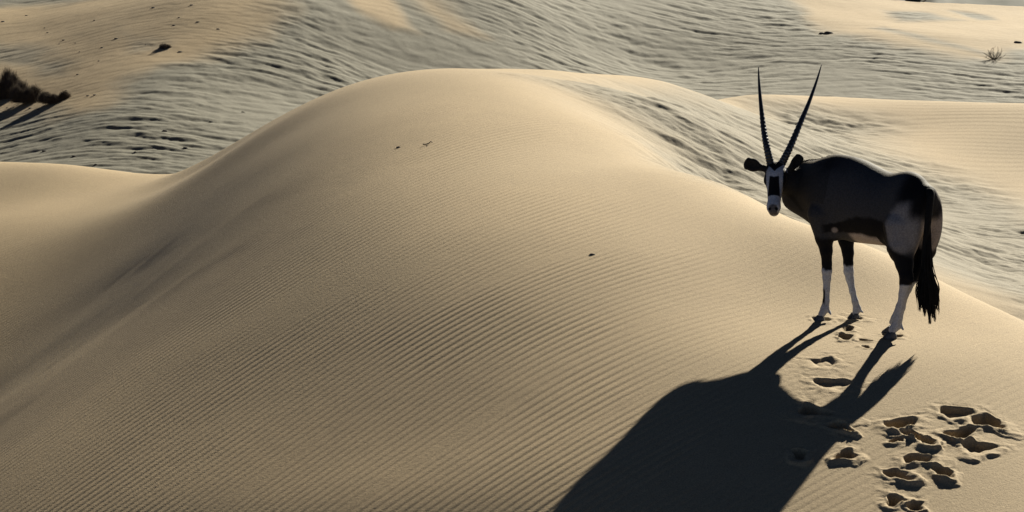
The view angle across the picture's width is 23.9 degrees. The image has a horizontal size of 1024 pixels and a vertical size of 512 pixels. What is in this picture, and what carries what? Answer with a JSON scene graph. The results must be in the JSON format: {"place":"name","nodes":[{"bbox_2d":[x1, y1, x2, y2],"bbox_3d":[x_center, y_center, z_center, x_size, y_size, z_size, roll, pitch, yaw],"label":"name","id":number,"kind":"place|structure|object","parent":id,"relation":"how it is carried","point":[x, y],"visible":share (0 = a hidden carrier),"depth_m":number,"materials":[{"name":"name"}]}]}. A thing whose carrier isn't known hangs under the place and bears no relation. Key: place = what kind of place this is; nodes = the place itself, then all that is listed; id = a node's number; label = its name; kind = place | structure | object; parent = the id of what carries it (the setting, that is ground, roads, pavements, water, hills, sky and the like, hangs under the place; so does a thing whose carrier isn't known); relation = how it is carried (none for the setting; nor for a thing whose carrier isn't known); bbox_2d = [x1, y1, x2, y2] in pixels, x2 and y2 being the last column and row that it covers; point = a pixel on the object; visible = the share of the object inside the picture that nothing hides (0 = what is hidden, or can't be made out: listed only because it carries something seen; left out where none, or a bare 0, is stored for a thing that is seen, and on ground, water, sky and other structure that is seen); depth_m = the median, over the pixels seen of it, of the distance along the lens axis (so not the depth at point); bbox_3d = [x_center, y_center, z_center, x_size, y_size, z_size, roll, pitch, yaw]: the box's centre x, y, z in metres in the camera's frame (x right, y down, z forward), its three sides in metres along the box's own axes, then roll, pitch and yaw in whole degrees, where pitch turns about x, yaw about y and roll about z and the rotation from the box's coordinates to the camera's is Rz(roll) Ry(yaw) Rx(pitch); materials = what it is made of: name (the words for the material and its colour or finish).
{"place":"outdoors","nodes":[
{"label":"outdoors","id":0,"kind":"place"},
{"bbox_2d":[0,0,1023,511],"bbox_3d":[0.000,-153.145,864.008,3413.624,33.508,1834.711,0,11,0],"label":"ground","id":1,"kind":"structure","parent":0,"point":[292,276],"depth_m":20.85,"materials":[{"name":"beige sand"}]},
{"bbox_2d":[0,67,21,98],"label":"shrub","id":2,"kind":"object","parent":1,"relation":"on","point":[9,78],"visible":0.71,"depth_m":73.51,"materials":[{"name":"black plant"}]},
{"bbox_2d":[8,78,41,103],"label":"shrub","id":3,"kind":"object","parent":1,"relation":"on","point":[22,92],"visible":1,"depth_m":72.09,"materials":[{"name":"black plant"}]},
{"bbox_2d":[36,89,71,104],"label":"shrub","id":4,"kind":"object","parent":1,"relation":"on","point":[47,97],"visible":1,"depth_m":71.18,"materials":[{"name":"black plant"}]},
{"bbox_2d":[159,43,170,48],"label":"shrub","id":5,"kind":"object","parent":1,"relation":"on","point":[163,46],"visible":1,"depth_m":75.02,"materials":[{"name":"black plant"}]},
{"bbox_2d":[744,64,942,339],"bbox_3d":[2.444,-0.415,18.252,0.854,1.896,1.918,-7,13,-33],"label":"oryx","id":6,"kind":"object","parent":1,"relation":"on","point":[846,202],"visible":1,"depth_m":18.03},
{"bbox_2d":[982,46,1005,59],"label":"dead bush","id":7,"kind":"object","parent":1,"relation":"on","point":[991,57],"visible":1,"depth_m":82.87,"materials":[{"name":"beige plant"}]},
{"bbox_2d":[900,0,1023,6],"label":"hills","id":8,"kind":"structure","parent":0,"point":[1004,2],"depth_m":168.82,"materials":[{"name":"beige sand"}]}
]}

